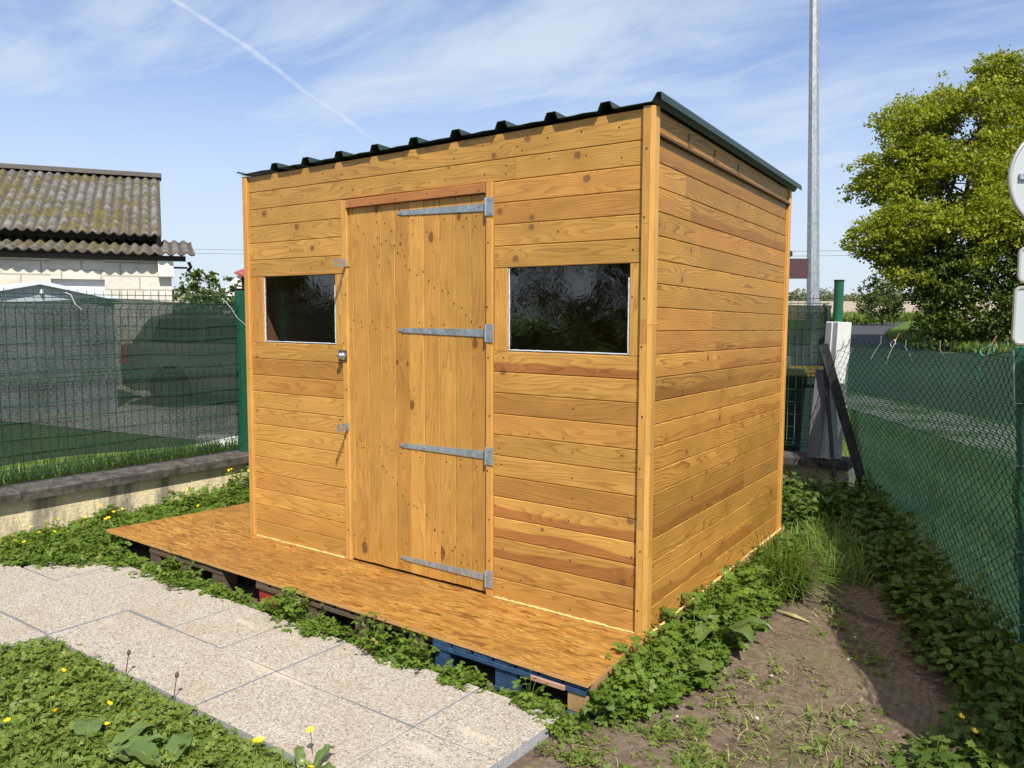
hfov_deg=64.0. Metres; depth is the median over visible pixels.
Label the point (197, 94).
sky
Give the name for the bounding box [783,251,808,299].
brown sign
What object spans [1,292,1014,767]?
ground
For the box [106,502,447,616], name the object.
osb board
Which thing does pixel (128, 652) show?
plantain
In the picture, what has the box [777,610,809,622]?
fallen stem
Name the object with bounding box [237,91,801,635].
wooden shed
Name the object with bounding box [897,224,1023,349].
ivy shrub
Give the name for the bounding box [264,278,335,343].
window
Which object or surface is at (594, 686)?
edge batten
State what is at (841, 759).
grass
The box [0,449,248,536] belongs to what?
wall
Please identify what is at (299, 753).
dock plant
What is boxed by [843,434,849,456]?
grass
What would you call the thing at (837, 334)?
white post
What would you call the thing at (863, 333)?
road
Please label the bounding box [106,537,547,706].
creeping weeds
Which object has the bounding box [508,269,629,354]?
window
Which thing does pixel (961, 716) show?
buttercup
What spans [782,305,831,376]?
privacy net
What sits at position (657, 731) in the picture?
loose weeds
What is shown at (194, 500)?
creeping weeds
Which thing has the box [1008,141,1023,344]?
road sign
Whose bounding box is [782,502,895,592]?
tall grass
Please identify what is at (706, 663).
creeping weeds
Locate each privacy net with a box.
[0,298,238,465]
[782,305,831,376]
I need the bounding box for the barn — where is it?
[0,163,194,301]
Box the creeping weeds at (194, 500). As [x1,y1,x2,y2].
[184,487,209,511]
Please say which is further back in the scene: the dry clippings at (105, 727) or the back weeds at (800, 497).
the back weeds at (800, 497)
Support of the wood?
on the ground at (827, 650)
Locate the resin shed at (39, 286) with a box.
[0,280,121,301]
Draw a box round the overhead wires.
[199,249,868,255]
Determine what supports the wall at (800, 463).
on the ground at (827, 650)
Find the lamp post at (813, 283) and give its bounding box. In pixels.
[806,0,819,304]
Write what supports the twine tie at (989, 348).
attached to the chain link fence at (831, 376)
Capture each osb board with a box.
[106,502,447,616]
[370,526,784,687]
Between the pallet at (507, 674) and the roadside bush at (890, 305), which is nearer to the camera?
the pallet at (507, 674)
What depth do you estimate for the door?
4.24 m
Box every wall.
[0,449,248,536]
[783,450,854,489]
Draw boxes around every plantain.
[125,649,130,675]
[173,671,178,700]
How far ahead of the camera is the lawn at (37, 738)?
3.01 m
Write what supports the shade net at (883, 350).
attached to the chain link fence at (831, 376)
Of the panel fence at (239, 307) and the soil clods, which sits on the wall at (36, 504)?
the panel fence at (239, 307)
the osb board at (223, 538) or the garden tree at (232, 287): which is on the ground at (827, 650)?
the garden tree at (232, 287)
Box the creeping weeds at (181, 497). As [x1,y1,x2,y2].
[158,489,193,509]
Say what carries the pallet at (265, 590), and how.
on the ground at (827, 650)
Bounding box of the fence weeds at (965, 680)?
[826,489,1023,765]
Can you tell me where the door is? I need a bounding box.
[349,194,493,590]
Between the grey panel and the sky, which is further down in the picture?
the grey panel
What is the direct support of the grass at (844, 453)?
on the ground at (827, 650)
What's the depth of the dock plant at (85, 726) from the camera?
2.92 m
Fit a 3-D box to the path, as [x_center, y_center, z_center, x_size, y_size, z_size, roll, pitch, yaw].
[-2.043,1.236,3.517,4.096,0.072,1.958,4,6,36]
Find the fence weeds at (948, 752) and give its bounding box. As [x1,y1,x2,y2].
[863,699,1023,767]
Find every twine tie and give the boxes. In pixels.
[886,333,899,362]
[976,335,996,378]
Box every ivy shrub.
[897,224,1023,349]
[982,207,1023,343]
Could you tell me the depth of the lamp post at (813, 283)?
9.52 m
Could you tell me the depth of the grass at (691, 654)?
3.61 m
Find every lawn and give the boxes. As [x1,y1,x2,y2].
[0,636,312,767]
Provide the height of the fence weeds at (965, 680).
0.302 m
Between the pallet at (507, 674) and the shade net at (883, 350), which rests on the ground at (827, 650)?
the pallet at (507, 674)
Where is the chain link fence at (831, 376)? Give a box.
[819,337,1023,664]
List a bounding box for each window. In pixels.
[52,279,104,294]
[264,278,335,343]
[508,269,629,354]
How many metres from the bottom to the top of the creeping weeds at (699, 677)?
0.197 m
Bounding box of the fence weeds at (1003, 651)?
[811,470,1023,767]
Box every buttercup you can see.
[255,736,263,756]
[306,726,313,754]
[958,713,964,746]
[971,727,977,742]
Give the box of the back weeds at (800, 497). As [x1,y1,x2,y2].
[781,470,862,530]
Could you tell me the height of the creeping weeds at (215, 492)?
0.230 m
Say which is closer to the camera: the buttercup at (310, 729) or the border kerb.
the buttercup at (310, 729)
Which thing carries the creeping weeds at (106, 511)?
on the ground at (827, 650)
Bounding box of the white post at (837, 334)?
[820,321,851,459]
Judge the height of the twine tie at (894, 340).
0.207 m
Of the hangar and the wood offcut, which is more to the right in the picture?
the wood offcut
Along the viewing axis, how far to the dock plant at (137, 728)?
2.83 m
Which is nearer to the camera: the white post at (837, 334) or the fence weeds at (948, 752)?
the fence weeds at (948, 752)
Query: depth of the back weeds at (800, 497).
6.08 m
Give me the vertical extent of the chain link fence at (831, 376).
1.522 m
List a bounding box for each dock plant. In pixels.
[73,716,102,740]
[104,719,168,763]
[120,732,192,767]
[294,743,335,767]
[582,703,614,715]
[687,610,771,644]
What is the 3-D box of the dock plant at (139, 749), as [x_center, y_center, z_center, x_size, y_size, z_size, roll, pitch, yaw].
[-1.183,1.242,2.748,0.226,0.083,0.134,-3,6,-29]
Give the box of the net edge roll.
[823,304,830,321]
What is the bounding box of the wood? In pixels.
[788,287,1008,300]
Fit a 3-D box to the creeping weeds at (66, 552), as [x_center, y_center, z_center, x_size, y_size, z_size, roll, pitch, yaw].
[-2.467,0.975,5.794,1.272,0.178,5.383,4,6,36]
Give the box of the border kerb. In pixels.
[197,437,237,446]
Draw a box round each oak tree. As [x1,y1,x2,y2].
[834,70,1023,338]
[960,44,1023,199]
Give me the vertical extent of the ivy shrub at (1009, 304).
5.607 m
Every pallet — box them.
[149,546,255,589]
[256,580,395,641]
[373,618,434,659]
[433,638,647,718]
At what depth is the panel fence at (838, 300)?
6.85 m
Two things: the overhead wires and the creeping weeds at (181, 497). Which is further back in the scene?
the overhead wires
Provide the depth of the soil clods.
3.33 m
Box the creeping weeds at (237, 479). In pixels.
[221,469,248,491]
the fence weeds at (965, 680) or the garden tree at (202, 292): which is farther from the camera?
the garden tree at (202, 292)
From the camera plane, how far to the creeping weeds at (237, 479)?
6.66 m
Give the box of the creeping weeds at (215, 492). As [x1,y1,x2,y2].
[185,480,249,507]
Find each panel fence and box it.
[0,288,248,481]
[784,280,844,448]
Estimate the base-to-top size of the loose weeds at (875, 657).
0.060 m
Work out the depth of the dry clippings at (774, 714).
3.07 m
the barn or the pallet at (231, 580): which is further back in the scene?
the barn
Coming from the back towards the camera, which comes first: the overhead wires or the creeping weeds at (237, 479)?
the overhead wires
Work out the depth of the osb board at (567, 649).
3.62 m
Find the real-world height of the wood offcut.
0.020 m
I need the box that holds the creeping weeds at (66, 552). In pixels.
[0,488,249,568]
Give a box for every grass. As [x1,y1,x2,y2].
[0,436,240,488]
[598,529,818,725]
[725,520,896,625]
[733,701,897,767]
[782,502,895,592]
[831,309,927,323]
[842,444,869,488]
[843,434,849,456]
[884,327,1023,355]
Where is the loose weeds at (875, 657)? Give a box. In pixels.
[598,603,917,767]
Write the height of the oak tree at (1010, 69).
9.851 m
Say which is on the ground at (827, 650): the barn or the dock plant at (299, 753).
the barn
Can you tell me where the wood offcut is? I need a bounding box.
[531,675,564,690]
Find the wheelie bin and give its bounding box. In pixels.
[784,376,814,451]
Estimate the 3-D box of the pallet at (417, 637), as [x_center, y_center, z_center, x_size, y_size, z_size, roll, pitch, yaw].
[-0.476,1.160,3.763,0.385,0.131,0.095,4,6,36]
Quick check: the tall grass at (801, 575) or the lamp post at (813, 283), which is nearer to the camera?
the tall grass at (801, 575)
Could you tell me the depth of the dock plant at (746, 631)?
3.71 m
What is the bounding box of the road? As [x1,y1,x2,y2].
[849,321,951,356]
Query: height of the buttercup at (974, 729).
0.152 m
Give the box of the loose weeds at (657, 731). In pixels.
[527,712,730,767]
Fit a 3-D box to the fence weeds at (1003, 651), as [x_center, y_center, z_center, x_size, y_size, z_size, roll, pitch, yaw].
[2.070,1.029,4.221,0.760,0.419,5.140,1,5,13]
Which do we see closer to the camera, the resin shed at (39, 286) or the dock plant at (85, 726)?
the dock plant at (85, 726)
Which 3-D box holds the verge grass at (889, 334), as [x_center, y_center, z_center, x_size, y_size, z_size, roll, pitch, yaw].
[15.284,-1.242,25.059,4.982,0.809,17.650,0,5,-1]
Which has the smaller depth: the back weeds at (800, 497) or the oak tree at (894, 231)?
the back weeds at (800, 497)
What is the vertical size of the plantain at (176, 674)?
0.143 m
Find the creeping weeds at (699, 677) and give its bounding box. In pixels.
[577,532,816,727]
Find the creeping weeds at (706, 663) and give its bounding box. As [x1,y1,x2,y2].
[651,552,805,707]
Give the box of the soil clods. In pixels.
[522,590,971,767]
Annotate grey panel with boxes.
[807,369,825,458]
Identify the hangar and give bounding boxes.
[223,269,244,302]
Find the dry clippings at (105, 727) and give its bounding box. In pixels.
[19,648,228,766]
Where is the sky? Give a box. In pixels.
[0,0,1023,294]
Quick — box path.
[0,555,560,767]
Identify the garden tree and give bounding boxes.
[172,268,229,302]
[210,276,241,302]
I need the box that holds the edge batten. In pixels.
[590,539,774,690]
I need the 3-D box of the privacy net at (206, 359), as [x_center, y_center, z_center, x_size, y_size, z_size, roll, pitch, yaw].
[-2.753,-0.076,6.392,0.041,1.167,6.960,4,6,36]
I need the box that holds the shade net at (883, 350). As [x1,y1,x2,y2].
[845,345,1023,643]
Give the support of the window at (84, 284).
in the barn
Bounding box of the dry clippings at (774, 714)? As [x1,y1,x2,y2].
[573,599,898,767]
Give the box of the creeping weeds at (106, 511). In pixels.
[90,504,123,520]
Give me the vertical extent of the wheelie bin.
1.038 m
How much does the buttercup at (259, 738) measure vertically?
0.112 m
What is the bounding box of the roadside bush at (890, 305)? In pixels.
[853,268,913,324]
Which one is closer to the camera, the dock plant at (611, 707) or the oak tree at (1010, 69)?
the dock plant at (611, 707)
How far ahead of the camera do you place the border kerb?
9.35 m

